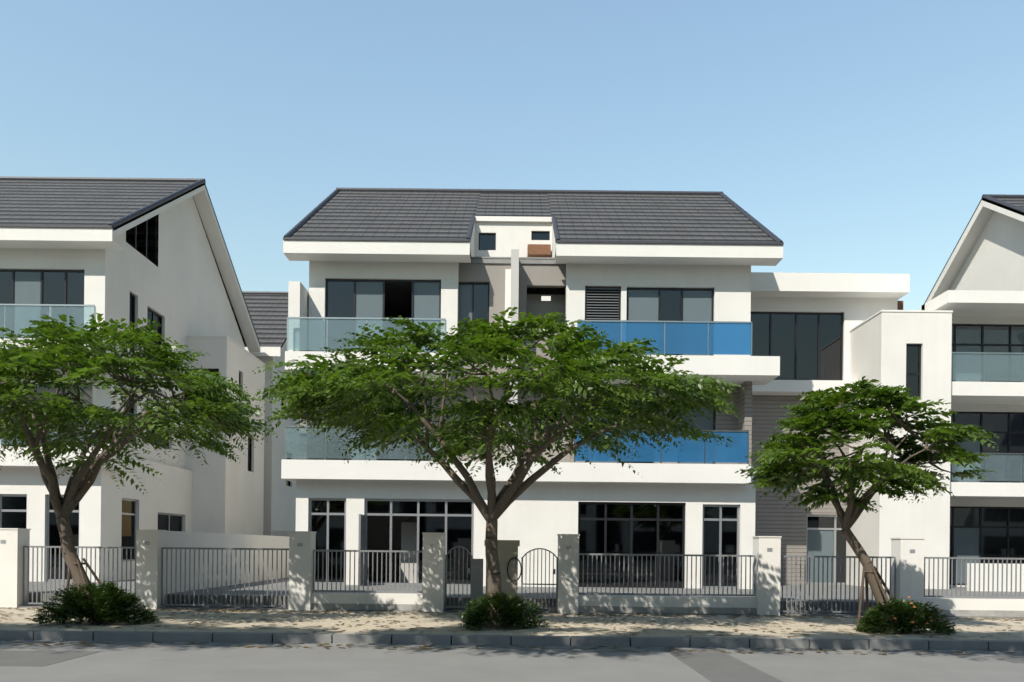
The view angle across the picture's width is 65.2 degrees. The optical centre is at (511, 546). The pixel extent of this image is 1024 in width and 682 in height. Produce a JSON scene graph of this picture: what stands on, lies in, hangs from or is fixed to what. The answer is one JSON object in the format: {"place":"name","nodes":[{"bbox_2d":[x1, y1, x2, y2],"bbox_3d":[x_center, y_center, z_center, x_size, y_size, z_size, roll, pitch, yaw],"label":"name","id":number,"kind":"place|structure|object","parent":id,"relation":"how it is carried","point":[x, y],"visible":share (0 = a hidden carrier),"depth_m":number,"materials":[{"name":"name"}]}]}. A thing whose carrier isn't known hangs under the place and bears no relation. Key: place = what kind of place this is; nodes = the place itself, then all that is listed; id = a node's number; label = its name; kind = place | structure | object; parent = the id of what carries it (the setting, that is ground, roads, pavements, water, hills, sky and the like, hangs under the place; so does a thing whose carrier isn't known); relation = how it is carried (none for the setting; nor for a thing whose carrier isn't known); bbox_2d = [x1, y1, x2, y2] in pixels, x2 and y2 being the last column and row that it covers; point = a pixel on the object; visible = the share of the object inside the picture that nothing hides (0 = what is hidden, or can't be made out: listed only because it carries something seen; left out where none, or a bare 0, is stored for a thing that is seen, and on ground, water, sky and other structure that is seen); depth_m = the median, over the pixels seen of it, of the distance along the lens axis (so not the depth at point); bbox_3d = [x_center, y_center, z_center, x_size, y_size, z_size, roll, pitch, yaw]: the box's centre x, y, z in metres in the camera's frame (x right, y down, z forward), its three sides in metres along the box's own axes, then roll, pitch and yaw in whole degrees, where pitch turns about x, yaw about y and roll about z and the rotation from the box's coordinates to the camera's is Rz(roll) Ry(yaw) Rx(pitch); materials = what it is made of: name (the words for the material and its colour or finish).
{"place":"outdoors","nodes":[
{"label":"outdoors","id":0,"kind":"place"},
{"bbox_2d":[242,291,287,294],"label":"roof ridge","id":1,"kind":"structure","parent":0,"point":[261,292],"depth_m":44.90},
{"bbox_2d":[0,642,1023,681],"bbox_3d":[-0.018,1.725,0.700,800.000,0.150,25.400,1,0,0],"label":"road asphalt","id":2,"kind":"structure","parent":0,"point":[113,662],"depth_m":11.15,"materials":[{"name":"grey asphalt"}]},
{"bbox_2d":[0,649,1023,681],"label":"road patches","id":3,"kind":"object","parent":2,"relation":"on","point":[715,666],"visible":1,"depth_m":11.39,"materials":[{"name":"grey asphalt"}]},
{"bbox_2d":[0,640,1023,652],"bbox_3d":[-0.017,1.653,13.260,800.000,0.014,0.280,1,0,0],"label":"road gutter","id":4,"kind":"object","parent":2,"relation":"on","point":[435,645],"visible":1,"depth_m":13.24,"materials":[{"name":"concrete"}]},
{"bbox_2d":[787,648,831,651],"bbox_3d":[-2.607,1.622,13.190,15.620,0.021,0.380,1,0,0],"label":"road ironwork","id":5,"kind":"object","parent":2,"relation":"on","point":[804,650],"visible":0.94,"depth_m":13.18,"materials":[{"name":"grey paint"}]},
{"bbox_2d":[0,608,1023,643],"bbox_3d":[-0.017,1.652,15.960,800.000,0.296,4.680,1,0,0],"label":"sidewalk","id":6,"kind":"structure","parent":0,"point":[985,629],"depth_m":15.28,"materials":[{"name":"beige concrete"}]},
{"bbox_2d":[28,581,160,625],"bbox_3d":[-7.640,1.030,14.999,2.082,0.837,1.766,1,0,0],"label":"shrub","id":7,"kind":"object","parent":6,"relation":"on","point":[122,602],"depth_m":14.64,"materials":[{"name":"green plant"}]},
{"bbox_2d":[62,558,126,624],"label":"stakes","id":8,"kind":"object","parent":6,"relation":"on","point":[78,563],"visible":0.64,"depth_m":14.88,"materials":[{"name":"brown wood"}]},
{"bbox_2d":[244,307,743,627],"bbox_3d":[-0.137,-1.449,15.404,9.151,5.994,7.061,1,0,0],"label":"tree","id":9,"kind":"object","parent":6,"relation":"on","point":[307,394],"depth_m":14.04,"materials":[{"name":"green plant"}]},
{"bbox_2d":[456,591,548,630],"bbox_3d":[-0.177,1.177,14.905,1.769,0.758,1.553,1,0,0],"label":"shrub","id":10,"kind":"object","parent":6,"relation":"on","point":[474,616],"depth_m":14.74,"materials":[{"name":"green plant"}]},
{"bbox_2d":[0,607,1023,654],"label":"leaf litter","id":11,"kind":"object","parent":6,"relation":"on","point":[404,612],"visible":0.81,"depth_m":15.14,"materials":[{"name":"brown plant"}]},
{"bbox_2d":[735,376,999,631],"bbox_3d":[6.447,-0.812,15.335,4.437,4.860,4.430,1,0,0],"label":"tree","id":12,"kind":"object","parent":6,"relation":"on","point":[777,468],"depth_m":14.49,"materials":[{"name":"green plant"}]},
{"bbox_2d":[857,566,911,633],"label":"stakes","id":13,"kind":"object","parent":6,"relation":"on","point":[877,576],"visible":0.64,"depth_m":14.94,"materials":[{"name":"brown wood"}]},
{"bbox_2d":[853,596,956,635],"bbox_3d":[7.199,1.254,14.955,1.787,0.723,1.641,1,0,0],"label":"shrub","id":14,"kind":"object","parent":6,"relation":"on","point":[870,620],"depth_m":14.51,"materials":[{"name":"green plant"}]},
{"bbox_2d":[0,0,1023,309],"label":"sky","id":15,"kind":"structure","parent":0,"point":[866,136],"materials":[{"name":"blue"}]},
{"bbox_2d":[17,605,1023,617],"bbox_3d":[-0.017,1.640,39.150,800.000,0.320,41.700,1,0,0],"label":"plot ground","id":16,"kind":"structure","parent":0,"point":[255,608],"depth_m":18.30,"materials":[{"name":"beige concrete"}]},
{"bbox_2d":[0,183,264,605],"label":"villa","id":17,"kind":"object","parent":16,"relation":"on","point":[80,274],"visible":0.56,"depth_m":27.08,"materials":[{"name":"white paint"}]},
{"bbox_2d":[0,180,200,228],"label":"roof","id":18,"kind":"structure","parent":17,"relation":"on","point":[28,202],"depth_m":28.07,"materials":[{"name":"grey tile"}]},
{"bbox_2d":[0,176,205,227],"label":"villa ridge caps","id":19,"kind":"object","parent":17,"relation":"on","point":[146,208],"visible":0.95,"depth_m":31.39,"materials":[{"name":"grey tile"}]},
{"bbox_2d":[126,183,259,346],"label":"roof trim","id":20,"kind":"structure","parent":17,"relation":"attached to","point":[140,239],"depth_m":33.70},
{"bbox_2d":[166,531,288,593],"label":"boundary walls","id":21,"kind":"structure","parent":16,"relation":"on","point":[279,539],"depth_m":22.73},
{"bbox_2d":[245,338,299,535],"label":"villa row","id":22,"kind":"object","parent":16,"relation":"on","point":[279,511],"visible":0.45,"depth_m":40.27,"materials":[{"name":"grey"}]},
{"bbox_2d":[243,294,287,347],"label":"roof","id":23,"kind":"structure","parent":22,"relation":"on","point":[268,314],"depth_m":42.17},
{"bbox_2d":[484,540,520,601],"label":"gate pillar","id":24,"kind":"structure","parent":16,"relation":"on","point":[508,555],"depth_m":18.56,"materials":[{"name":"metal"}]},
{"bbox_2d":[0,528,1023,616],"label":"front fence","id":25,"kind":"object","parent":16,"relation":"on","point":[907,567],"visible":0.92,"depth_m":18.38,"materials":[{"name":"grey metal"}]},
{"bbox_2d":[166,216,875,613],"bbox_3d":[0.565,-6.219,28.710,17.400,15.450,19.940,1,0,0],"label":"villa","id":26,"kind":"object","parent":16,"relation":"on","point":[692,300],"visible":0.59,"depth_m":24.43,"materials":[{"name":"white paint"}]},
{"bbox_2d":[291,191,479,238],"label":"roof","id":27,"kind":"structure","parent":26,"relation":"on","point":[410,215],"depth_m":27.41,"materials":[{"name":"tile"}]},
{"bbox_2d":[476,193,551,216],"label":"roof","id":28,"kind":"structure","parent":26,"relation":"on","point":[518,204],"depth_m":29.30,"materials":[{"name":"grey tile"}]},
{"bbox_2d":[284,187,782,241],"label":"villa centre ridge caps","id":29,"kind":"object","parent":26,"relation":"on","point":[306,218],"visible":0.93,"depth_m":31.40,"materials":[{"name":"grey tile"}]},
{"bbox_2d":[548,194,775,241],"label":"roof","id":30,"kind":"structure","parent":26,"relation":"on","point":[643,217],"depth_m":27.39,"materials":[{"name":"tile"}]},
{"bbox_2d":[750,198,1023,599],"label":"villa","id":31,"kind":"object","parent":16,"relation":"on","point":[956,340],"visible":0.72,"depth_m":27.43,"materials":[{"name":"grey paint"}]},
{"bbox_2d":[924,194,1023,303],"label":"villa ridge caps","id":32,"kind":"object","parent":31,"relation":"on","point":[991,197],"visible":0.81,"depth_m":31.40,"materials":[{"name":"grey tile"}]},
{"bbox_2d":[983,198,1023,214],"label":"roof","id":33,"kind":"structure","parent":31,"relation":"on","point":[1018,202],"depth_m":30.85,"materials":[{"name":"grey tile"}]},
{"bbox_3d":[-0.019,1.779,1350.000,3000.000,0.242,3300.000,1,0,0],"label":"terrain","id":34,"kind":"structure","parent":0,"visible":0},
{"bbox_2d":[0,313,277,623],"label":"tree","id":35,"kind":"object","parent":34,"relation":"on","point":[212,407],"depth_m":14.52,"materials":[{"name":"green plant"}]},
{"bbox_2d":[0,630,1023,650],"bbox_3d":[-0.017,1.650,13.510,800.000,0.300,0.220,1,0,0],"label":"kerb stones","id":36,"kind":"object","parent":34,"relation":"on","point":[534,640],"visible":0.66,"depth_m":13.40,"materials":[{"name":"concrete"}]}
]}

